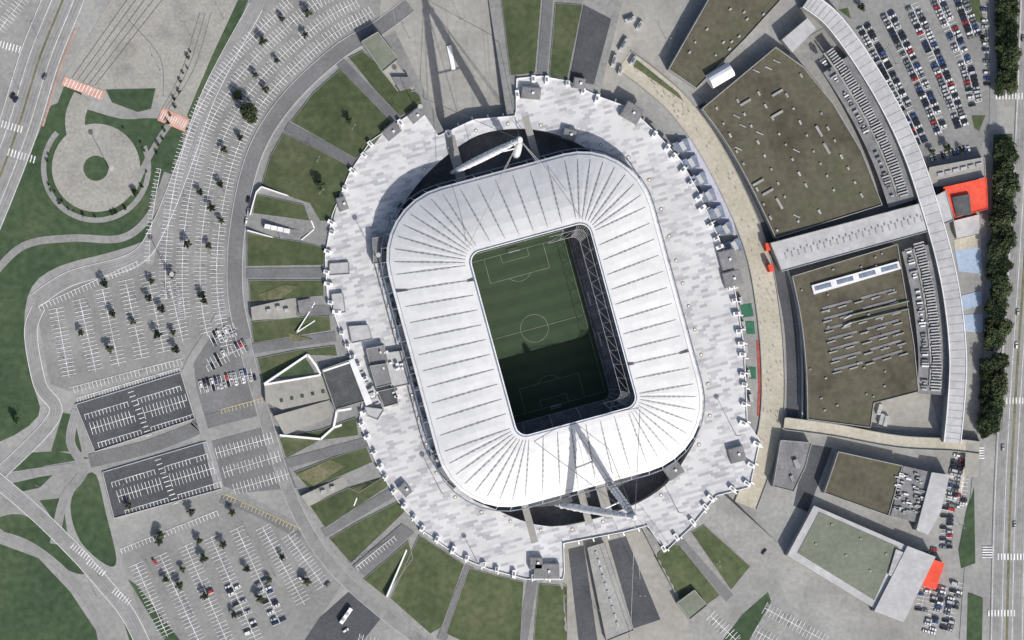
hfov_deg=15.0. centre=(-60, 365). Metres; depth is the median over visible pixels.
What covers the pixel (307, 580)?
deciduous tree
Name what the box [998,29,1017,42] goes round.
tree
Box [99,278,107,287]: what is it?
deciduous tree
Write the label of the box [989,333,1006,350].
tree
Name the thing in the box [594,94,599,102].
turnstile booth
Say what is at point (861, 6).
deciduous tree
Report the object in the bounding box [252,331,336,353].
radial path
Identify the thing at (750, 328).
sports court
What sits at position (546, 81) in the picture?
turnstile booth
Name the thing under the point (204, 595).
deciduous tree
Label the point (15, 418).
deciduous tree
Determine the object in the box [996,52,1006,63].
tree
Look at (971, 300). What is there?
paving
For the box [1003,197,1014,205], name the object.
tree
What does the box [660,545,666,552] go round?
turnstile booth
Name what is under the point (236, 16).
lawn
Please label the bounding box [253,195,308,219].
lawn
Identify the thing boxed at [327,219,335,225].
turnstile booth
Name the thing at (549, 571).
kiosk
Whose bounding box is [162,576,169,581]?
deciduous tree
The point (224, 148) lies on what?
deciduous tree
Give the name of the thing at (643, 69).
lawn
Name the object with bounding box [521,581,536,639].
radial path
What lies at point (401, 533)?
car park asphalt
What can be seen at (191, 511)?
deciduous tree
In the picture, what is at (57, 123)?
lawn
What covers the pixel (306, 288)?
lawn
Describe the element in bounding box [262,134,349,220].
lawn
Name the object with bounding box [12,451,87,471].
lawn
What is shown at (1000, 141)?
tree
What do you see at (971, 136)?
car park
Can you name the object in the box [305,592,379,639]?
yard asphalt
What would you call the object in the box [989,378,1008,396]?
tree
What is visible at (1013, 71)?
tree
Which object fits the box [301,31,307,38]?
deciduous tree
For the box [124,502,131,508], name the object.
deciduous tree
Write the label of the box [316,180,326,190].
deciduous tree
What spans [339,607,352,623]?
bus
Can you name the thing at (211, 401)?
car park asphalt
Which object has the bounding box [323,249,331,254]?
turnstile booth
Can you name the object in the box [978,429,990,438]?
tree
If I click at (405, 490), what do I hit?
kiosk
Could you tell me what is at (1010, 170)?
tree
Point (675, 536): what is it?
turnstile booth
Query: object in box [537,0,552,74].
radial path
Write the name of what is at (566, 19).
lawn
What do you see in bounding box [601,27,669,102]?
plaza
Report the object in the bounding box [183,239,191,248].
deciduous tree
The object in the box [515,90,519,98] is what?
turnstile booth
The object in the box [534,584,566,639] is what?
lawn
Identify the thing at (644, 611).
ramp road
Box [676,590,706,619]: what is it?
service building
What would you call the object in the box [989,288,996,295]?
tree
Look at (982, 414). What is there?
tree
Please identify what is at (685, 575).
lawn
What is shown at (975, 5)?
lawn
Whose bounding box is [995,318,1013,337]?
tree
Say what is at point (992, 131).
side road
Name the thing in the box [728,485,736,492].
turnstile booth
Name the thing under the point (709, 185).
paving
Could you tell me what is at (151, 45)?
tram tracks
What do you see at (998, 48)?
tree
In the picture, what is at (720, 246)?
turnstile booth
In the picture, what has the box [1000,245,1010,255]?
tree
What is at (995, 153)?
tree
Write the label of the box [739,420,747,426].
turnstile booth
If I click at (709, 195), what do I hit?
entrance stairs
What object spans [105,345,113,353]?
deciduous tree
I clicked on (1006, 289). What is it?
tree
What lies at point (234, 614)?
deciduous tree
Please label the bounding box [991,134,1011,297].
lawn
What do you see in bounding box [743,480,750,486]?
turnstile booth
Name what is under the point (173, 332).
deciduous tree
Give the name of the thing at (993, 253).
tree
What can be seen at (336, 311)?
turnstile booth
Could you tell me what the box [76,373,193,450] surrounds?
car park asphalt
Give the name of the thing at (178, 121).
red crossing
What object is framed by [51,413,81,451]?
lawn
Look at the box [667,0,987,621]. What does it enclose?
shopping mall
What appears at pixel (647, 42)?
plaza
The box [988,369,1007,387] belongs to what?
tree
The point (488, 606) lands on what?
lawn
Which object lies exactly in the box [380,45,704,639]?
football stadium
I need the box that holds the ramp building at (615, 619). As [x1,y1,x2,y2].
[587,542,633,639]
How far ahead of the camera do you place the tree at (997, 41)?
2493.02 m
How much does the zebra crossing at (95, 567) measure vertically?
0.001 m
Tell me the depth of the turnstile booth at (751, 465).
2491.40 m
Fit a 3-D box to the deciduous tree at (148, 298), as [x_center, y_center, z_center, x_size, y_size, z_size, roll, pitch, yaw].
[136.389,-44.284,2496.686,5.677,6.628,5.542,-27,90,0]
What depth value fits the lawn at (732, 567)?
2496.95 m
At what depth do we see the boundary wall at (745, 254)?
2498.90 m
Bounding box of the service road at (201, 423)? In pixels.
[0,0,301,639]
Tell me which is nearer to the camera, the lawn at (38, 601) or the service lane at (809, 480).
the service lane at (809, 480)
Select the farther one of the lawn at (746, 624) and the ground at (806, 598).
the ground at (806, 598)
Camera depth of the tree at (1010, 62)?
2488.44 m
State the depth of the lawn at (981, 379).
2499.58 m
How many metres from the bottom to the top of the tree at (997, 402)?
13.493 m
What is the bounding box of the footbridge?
[783,417,980,476]
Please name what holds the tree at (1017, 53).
on the ground at (806, 598)
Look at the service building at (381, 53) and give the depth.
2493.00 m
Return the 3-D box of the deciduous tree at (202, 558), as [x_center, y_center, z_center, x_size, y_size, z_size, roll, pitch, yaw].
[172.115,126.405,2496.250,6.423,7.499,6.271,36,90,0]
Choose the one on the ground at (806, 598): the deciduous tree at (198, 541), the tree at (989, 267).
the tree at (989, 267)
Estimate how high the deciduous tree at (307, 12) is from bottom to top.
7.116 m
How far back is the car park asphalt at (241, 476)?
2499.87 m
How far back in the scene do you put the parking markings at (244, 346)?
2499.73 m
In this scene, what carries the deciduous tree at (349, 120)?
on the lawn at (335, 102)
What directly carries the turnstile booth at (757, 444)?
on the stadium podium
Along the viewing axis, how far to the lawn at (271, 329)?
2497.09 m
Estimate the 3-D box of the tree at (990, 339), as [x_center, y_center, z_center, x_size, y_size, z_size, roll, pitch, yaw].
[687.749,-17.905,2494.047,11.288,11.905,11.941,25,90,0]
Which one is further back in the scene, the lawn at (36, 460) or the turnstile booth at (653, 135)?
the lawn at (36, 460)
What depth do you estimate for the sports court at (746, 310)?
2499.77 m
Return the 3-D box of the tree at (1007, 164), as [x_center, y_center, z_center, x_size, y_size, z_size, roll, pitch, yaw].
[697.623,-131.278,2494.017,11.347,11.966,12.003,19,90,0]
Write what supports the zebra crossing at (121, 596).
on the service road at (201, 423)
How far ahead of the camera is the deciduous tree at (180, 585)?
2494.66 m
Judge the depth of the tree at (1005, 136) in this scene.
2492.66 m
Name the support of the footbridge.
on the ground at (806, 598)
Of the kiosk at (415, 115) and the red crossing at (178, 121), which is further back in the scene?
the red crossing at (178, 121)
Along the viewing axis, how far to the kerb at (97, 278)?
2499.70 m
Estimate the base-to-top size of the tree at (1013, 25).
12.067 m
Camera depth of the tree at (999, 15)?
2491.30 m
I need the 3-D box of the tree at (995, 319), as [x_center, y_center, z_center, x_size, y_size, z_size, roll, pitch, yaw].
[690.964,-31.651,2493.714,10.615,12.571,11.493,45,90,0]
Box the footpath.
[0,124,171,271]
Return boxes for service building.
[360,32,415,91]
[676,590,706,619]
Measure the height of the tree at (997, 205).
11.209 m
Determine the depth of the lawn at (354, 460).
2495.46 m
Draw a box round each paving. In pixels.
[678,138,735,235]
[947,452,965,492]
[954,234,980,250]
[955,247,981,273]
[961,291,981,310]
[964,314,982,332]
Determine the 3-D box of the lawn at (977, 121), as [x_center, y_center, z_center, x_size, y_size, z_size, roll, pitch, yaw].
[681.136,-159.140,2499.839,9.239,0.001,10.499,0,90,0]
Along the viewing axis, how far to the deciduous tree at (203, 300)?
2495.55 m
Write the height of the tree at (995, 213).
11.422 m
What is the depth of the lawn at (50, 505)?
2499.93 m
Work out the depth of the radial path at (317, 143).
2496.57 m
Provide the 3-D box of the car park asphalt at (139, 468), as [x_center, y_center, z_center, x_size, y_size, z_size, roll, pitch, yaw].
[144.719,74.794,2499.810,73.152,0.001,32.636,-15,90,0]
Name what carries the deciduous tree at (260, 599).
on the car park surface at (300, 621)
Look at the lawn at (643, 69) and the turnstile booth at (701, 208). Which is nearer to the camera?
the turnstile booth at (701, 208)
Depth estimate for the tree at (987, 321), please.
2493.11 m
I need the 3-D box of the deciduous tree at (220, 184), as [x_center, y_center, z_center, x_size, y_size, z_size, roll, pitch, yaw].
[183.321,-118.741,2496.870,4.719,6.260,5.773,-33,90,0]
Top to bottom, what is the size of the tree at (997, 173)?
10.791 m
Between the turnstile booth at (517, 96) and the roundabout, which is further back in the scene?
the roundabout
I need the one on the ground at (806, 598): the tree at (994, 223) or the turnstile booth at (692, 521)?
the tree at (994, 223)
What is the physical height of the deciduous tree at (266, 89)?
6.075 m
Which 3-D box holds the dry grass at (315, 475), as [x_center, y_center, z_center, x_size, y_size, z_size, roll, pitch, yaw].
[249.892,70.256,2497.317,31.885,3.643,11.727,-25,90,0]
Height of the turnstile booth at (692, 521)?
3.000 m
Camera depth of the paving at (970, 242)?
2499.77 m
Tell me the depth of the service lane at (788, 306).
2499.70 m
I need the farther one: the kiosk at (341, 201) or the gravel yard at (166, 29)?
the gravel yard at (166, 29)
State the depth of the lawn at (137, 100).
2499.90 m
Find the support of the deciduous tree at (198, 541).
on the car park surface at (300, 621)
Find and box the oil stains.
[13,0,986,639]
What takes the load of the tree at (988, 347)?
on the ground at (806, 598)
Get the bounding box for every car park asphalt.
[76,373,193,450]
[103,443,214,517]
[194,317,261,414]
[212,428,296,492]
[352,524,414,575]
[570,6,610,83]
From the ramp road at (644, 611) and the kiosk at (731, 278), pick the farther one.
the ramp road at (644, 611)
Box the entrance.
[247,186,409,596]
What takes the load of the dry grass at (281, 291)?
on the lawn at (306, 288)
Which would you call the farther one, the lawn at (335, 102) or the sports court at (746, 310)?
the sports court at (746, 310)
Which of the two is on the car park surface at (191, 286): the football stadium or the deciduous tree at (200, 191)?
the deciduous tree at (200, 191)
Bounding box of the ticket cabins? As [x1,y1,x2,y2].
[610,16,643,74]
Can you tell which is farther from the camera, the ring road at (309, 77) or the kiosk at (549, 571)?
the ring road at (309, 77)
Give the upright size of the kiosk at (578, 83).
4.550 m
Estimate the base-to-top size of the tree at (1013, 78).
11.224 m
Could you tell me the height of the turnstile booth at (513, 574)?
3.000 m
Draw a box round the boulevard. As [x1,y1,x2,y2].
[990,0,1023,639]
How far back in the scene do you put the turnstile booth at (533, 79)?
2491.40 m
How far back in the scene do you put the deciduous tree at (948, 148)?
2494.27 m
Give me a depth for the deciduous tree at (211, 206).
2494.62 m
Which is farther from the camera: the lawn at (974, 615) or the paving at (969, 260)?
the paving at (969, 260)
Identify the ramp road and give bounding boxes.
[568,545,596,639]
[608,536,659,627]
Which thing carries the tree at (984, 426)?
on the ground at (806, 598)
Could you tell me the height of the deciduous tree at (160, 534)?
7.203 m
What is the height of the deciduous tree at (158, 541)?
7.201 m
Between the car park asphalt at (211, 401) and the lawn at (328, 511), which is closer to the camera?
the lawn at (328, 511)
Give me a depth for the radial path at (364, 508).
2496.56 m
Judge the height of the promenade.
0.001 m
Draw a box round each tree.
[12,416,19,423]
[78,329,84,335]
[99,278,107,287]
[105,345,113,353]
[108,309,115,317]
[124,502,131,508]
[132,188,138,194]
[144,294,151,301]
[147,279,154,284]
[153,328,161,338]
[154,537,162,545]
[156,303,165,312]
[156,530,165,538]
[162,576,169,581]
[169,329,175,336]
[171,344,179,352]
[175,581,182,590]
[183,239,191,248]
[186,508,195,516]
[195,537,202,544]
[196,188,203,194]
[197,291,205,297]
[199,553,208,562]
[200,297,207,303]
[201,591,208,599]
[205,243,211,248]
[207,203,215,211]
[216,180,222,187]
[219,540,226,548]
[220,146,227,152]
[228,509,234,516]
[231,610,237,618]
[232,89,242,100]
[237,134,243,140]
[239,103,258,119]
[243,565,250,571]
[245,115,257,123]
[256,594,264,603]
[259,36,267,45]
[261,85,268,92]
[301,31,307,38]
[302,577,311,586]
[304,9,312,17]
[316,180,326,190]
[345,117,351,124]
[857,3,864,10]
[944,144,951,152]
[976,417,992,433]
[977,393,990,404]
[977,408,993,421]
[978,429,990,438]
[979,369,993,380]
[980,357,997,373]
[980,386,991,395]
[980,401,989,411]
[982,323,997,335]
[983,331,997,345]
[983,343,993,351]
[983,377,992,387]
[983,402,1002,420]
[984,261,999,274]
[984,299,997,311]
[984,318,994,326]
[985,272,996,282]
[986,245,1001,261]
[986,416,999,427]
[987,215,1002,229]
[987,239,999,248]
[987,308,999,320]
[987,313,1004,325]
[987,389,1003,400]
[988,208,1003,219]
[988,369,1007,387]
[988,395,1006,408]
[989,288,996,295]
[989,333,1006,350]
[989,352,1009,370]
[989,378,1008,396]
[989,425,999,434]
[990,227,999,234]
[990,232,1000,240]
[990,272,1009,289]
[990,302,1007,315]
[991,167,1003,181]
[991,194,1001,201]
[991,290,1007,301]
[992,148,1003,157]
[992,176,1008,191]
[992,200,1003,211]
[992,280,1013,297]
[993,17,1009,30]
[993,84,1004,96]
[993,187,1000,196]
[994,9,1009,19]
[994,35,1002,43]
[994,41,1006,54]
[994,78,1006,86]
[994,136,1009,151]
[994,326,1006,339]
[995,0,1010,4]
[995,1,1011,14]
[995,26,1006,36]
[995,156,1004,165]
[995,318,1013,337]
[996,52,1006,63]
[996,67,1011,79]
[996,221,1010,232]
[996,251,1006,259]
[996,254,1013,272]
[996,267,1005,276]
[997,140,1017,155]
[997,202,1016,219]
[997,234,1017,251]
[997,298,1009,308]
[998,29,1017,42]
[998,36,1018,51]
[998,166,1014,178]
[998,226,1016,236]
[999,52,1018,70]
[999,134,1013,143]
[999,157,1014,169]
[999,191,1013,201]
[999,209,1015,227]
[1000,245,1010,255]
[1001,150,1020,164]
[1002,45,1022,60]
[1002,172,1019,185]
[1002,180,1020,198]
[1003,19,1019,33]
[1003,80,1017,95]
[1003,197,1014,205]
[1004,13,1015,21]
[1005,73,1017,82]
[1006,64,1019,75]
[1010,0,1019,8]
[1010,5,1019,17]
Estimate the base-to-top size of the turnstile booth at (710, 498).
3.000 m
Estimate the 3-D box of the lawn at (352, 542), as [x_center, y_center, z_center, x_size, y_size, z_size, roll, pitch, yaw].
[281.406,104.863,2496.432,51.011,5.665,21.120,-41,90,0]
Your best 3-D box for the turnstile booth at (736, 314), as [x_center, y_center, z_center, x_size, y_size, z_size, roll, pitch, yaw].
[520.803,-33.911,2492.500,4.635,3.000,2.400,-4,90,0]
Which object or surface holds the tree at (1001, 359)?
on the ground at (806, 598)
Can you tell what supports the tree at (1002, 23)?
on the ground at (806, 598)
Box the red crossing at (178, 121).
[61,76,188,130]
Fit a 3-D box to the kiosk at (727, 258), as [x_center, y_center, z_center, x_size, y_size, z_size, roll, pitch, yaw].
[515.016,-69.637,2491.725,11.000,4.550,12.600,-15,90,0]
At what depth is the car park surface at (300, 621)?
2499.99 m
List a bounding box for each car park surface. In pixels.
[35,263,191,391]
[119,491,340,639]
[153,0,380,372]
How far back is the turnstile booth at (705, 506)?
2491.40 m
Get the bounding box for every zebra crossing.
[70,543,89,559]
[86,559,105,575]
[112,588,130,604]
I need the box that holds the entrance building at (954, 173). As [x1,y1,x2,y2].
[927,157,985,237]
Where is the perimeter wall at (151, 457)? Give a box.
[75,372,221,518]
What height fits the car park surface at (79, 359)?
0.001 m
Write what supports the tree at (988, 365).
on the ground at (806, 598)
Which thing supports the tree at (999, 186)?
on the ground at (806, 598)
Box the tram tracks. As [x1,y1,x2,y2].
[72,0,210,109]
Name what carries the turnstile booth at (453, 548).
on the stadium podium
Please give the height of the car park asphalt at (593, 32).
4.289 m
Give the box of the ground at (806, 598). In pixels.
[0,0,1019,639]
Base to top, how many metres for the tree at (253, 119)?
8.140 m
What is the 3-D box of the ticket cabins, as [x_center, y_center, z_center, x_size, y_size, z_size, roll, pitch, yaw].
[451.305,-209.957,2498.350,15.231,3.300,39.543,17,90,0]
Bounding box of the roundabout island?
[84,156,107,180]
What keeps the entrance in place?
on the ground at (806, 598)
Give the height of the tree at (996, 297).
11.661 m
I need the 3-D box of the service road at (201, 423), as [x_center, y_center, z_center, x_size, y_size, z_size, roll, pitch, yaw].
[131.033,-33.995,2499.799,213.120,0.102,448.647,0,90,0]
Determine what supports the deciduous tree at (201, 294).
on the car park surface at (191, 286)
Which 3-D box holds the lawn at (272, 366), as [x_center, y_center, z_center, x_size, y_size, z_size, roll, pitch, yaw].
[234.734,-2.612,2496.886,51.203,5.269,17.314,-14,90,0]
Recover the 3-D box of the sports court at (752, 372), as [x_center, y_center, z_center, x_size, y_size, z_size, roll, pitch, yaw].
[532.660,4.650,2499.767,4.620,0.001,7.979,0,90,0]
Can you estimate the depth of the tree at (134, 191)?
2496.20 m
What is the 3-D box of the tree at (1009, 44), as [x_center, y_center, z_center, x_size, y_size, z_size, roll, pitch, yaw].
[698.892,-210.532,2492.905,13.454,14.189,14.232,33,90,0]
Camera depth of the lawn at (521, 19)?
2496.04 m
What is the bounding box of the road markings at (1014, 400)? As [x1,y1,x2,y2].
[979,0,1023,639]
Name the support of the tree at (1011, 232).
on the ground at (806, 598)
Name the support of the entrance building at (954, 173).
on the ground at (806, 598)
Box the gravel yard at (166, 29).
[63,0,233,117]
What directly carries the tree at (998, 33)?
on the ground at (806, 598)
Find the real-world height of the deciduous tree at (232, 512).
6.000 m
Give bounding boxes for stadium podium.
[323,74,762,581]
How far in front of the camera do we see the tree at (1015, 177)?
2488.66 m
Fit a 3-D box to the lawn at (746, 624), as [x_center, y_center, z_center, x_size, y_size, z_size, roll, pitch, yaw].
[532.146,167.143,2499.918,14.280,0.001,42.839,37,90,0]
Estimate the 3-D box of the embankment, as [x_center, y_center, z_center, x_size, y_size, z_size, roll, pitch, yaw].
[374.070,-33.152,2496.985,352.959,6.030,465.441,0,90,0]
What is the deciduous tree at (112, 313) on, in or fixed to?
on the car park surface at (79, 359)
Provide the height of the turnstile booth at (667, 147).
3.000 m
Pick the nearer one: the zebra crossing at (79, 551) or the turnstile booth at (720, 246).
the turnstile booth at (720, 246)
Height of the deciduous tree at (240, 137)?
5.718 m
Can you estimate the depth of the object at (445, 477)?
2490.35 m
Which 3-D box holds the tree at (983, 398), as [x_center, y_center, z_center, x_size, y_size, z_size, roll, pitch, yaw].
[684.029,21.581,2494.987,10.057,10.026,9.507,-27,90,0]
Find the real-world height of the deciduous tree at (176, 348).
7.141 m
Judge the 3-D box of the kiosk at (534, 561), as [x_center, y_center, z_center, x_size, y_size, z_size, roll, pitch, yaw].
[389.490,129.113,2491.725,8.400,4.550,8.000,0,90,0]
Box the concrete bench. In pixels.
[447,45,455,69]
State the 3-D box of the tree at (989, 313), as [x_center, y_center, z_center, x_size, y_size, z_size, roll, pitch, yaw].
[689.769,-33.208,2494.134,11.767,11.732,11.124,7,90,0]
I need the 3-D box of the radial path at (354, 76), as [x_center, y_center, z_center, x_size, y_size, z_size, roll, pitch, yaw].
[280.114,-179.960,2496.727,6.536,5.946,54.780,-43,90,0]
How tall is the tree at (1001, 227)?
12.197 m
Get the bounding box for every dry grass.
[259,284,296,300]
[288,333,310,341]
[297,460,344,485]
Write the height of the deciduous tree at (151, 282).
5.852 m
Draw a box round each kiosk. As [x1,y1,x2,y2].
[335,196,348,211]
[381,122,401,140]
[397,482,412,496]
[407,107,424,123]
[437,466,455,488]
[520,86,540,99]
[529,557,542,568]
[534,564,559,578]
[561,128,576,141]
[572,77,585,89]
[619,101,644,124]
[663,460,683,480]
[717,248,738,270]
[721,269,743,287]
[727,445,746,463]
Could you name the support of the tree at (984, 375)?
on the ground at (806, 598)
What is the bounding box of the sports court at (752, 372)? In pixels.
[749,367,755,378]
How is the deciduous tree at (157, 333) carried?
on the car park surface at (79, 359)
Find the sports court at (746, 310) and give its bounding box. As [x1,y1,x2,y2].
[740,304,753,316]
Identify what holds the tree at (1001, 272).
on the ground at (806, 598)
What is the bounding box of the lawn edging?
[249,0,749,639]
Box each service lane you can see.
[696,102,800,418]
[794,445,831,511]
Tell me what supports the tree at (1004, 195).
on the ground at (806, 598)
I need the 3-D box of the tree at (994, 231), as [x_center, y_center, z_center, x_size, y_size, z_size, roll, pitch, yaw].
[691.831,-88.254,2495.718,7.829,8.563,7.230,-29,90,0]
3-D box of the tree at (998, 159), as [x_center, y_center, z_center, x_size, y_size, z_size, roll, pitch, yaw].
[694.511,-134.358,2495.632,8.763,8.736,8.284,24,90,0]
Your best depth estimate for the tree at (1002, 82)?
2492.06 m
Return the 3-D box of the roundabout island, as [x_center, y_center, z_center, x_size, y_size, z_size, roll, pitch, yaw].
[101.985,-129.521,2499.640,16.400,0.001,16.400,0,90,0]
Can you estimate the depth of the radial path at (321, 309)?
2494.58 m
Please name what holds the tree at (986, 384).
on the ground at (806, 598)
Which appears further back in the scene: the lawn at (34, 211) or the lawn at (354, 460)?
the lawn at (34, 211)
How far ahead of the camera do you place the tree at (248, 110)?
2489.72 m
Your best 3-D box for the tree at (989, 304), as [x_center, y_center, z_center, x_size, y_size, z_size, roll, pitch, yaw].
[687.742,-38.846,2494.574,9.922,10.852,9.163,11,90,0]
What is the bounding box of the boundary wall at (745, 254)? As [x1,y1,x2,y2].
[617,51,784,509]
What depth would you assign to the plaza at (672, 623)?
2499.86 m
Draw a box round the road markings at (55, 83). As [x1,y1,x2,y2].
[0,0,83,227]
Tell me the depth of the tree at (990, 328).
2490.89 m
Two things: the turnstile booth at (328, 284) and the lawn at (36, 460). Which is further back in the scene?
the lawn at (36, 460)
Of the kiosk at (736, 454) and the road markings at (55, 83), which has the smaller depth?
the kiosk at (736, 454)
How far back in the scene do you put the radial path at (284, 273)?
2496.65 m
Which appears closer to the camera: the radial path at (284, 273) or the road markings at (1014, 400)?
the radial path at (284, 273)
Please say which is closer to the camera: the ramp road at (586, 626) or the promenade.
the promenade
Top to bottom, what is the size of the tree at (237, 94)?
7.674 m
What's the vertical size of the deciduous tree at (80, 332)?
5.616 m
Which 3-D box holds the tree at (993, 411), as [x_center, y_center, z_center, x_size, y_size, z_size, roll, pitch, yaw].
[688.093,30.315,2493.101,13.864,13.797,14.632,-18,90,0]
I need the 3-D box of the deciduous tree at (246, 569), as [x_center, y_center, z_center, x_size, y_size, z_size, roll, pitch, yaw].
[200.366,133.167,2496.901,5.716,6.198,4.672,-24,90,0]
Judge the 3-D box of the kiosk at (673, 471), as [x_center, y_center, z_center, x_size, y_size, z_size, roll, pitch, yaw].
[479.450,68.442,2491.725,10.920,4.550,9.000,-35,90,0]
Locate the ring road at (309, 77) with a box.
[227,0,428,639]
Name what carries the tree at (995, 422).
on the ground at (806, 598)
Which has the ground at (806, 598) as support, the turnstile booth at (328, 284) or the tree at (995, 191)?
the tree at (995, 191)
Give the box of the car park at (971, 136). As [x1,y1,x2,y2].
[838,0,988,160]
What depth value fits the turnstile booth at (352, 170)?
2491.40 m
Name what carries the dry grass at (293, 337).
on the lawn at (271, 329)
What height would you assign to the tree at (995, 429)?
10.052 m
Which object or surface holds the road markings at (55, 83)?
on the avenue
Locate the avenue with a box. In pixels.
[0,0,84,228]
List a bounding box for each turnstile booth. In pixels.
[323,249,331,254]
[323,281,332,286]
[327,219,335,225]
[332,310,340,313]
[349,167,356,174]
[397,119,403,126]
[445,129,451,137]
[450,546,455,553]
[511,570,515,577]
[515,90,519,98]
[531,75,535,82]
[544,76,548,83]
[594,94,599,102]
[651,131,657,138]
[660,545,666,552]
[663,144,670,151]
[670,152,676,159]
[672,533,679,540]
[679,166,686,173]
[689,518,696,525]
[694,194,702,201]
[697,204,706,211]
[701,503,708,510]
[706,494,715,502]
[715,244,723,249]
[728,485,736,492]
[732,312,740,315]
[737,342,744,345]
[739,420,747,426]
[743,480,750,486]
[746,462,754,468]
[752,440,761,447]
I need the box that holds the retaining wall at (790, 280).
[705,101,802,418]
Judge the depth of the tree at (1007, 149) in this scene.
2489.00 m
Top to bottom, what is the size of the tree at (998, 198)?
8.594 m
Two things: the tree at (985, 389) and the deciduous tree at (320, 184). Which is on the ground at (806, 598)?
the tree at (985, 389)
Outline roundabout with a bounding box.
[52,92,139,211]
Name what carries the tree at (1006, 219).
on the ground at (806, 598)
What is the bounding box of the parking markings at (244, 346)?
[0,0,988,639]
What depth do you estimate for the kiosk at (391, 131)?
2490.35 m
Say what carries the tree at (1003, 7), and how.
on the ground at (806, 598)
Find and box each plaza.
[379,0,504,129]
[563,531,688,639]
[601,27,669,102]
[616,0,683,66]
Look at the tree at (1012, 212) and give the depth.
2489.11 m
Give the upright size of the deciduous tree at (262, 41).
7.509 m
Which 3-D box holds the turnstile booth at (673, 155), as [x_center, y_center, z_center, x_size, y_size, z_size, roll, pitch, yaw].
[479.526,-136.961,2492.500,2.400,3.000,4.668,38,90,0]
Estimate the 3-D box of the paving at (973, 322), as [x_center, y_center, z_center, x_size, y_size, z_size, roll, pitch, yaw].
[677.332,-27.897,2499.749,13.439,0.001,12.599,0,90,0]
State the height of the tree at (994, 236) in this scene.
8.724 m
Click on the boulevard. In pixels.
(1000, 539)
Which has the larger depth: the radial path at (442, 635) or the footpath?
the footpath
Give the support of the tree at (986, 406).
on the ground at (806, 598)
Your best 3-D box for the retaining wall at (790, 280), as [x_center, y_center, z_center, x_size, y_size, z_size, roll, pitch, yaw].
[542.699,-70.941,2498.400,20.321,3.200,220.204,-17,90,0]
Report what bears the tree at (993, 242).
on the ground at (806, 598)
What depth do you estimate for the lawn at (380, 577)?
2497.66 m
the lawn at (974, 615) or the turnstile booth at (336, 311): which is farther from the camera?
the lawn at (974, 615)
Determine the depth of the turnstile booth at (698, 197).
2491.40 m
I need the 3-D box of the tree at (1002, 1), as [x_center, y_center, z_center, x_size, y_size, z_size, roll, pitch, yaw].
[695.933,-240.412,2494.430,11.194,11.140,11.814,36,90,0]
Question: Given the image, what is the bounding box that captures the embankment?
[243,0,778,639]
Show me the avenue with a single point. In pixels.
(41, 101)
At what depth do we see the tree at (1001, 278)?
2488.98 m
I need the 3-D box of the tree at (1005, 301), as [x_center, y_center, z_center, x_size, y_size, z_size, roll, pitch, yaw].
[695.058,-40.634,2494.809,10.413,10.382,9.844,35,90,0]
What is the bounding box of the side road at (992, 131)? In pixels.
[959,0,996,639]
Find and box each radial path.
[246,268,323,277]
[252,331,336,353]
[284,122,357,167]
[284,438,368,468]
[296,305,332,315]
[321,489,393,536]
[336,58,399,122]
[437,565,474,639]
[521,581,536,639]
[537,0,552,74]
[675,539,732,600]
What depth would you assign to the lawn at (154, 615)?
2499.93 m
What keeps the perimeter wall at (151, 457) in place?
on the ground at (806, 598)
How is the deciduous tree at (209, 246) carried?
on the car park surface at (191, 286)
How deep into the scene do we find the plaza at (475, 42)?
2499.87 m
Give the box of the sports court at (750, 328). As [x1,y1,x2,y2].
[746,321,754,333]
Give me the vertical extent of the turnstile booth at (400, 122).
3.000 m
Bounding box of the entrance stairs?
[672,138,753,401]
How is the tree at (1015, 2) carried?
on the ground at (806, 598)
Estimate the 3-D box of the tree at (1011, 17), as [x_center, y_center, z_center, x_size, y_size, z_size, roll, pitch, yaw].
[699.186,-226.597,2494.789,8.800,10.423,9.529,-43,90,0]
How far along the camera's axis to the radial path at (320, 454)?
2496.80 m
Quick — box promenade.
[618,52,783,508]
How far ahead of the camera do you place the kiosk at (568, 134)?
2490.35 m
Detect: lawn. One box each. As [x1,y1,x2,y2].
[0,103,187,440]
[0,514,83,574]
[0,544,97,639]
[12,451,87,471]
[13,475,51,490]
[40,87,81,145]
[40,498,66,531]
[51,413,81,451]
[70,472,115,566]
[106,88,154,111]
[123,620,132,639]
[129,580,179,639]
[187,0,247,120]
[247,233,324,265]
[249,281,323,302]
[252,316,330,342]
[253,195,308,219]
[258,346,336,381]
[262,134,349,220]
[280,418,357,457]
[292,69,390,157]
[295,447,371,488]
[311,478,386,527]
[330,501,403,562]
[350,52,421,115]
[364,542,411,595]
[391,535,463,632]
[446,569,522,639]
[502,0,540,74]
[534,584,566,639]
[550,3,581,78]
[633,60,682,99]
[654,544,718,603]
[692,525,749,588]
[724,592,770,639]
[839,8,850,18]
[959,488,974,567]
[967,592,982,639]
[969,0,983,24]
[972,115,984,130]
[979,358,1002,429]
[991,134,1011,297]
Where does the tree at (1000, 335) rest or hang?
on the ground at (806, 598)
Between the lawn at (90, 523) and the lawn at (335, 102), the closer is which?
the lawn at (335, 102)

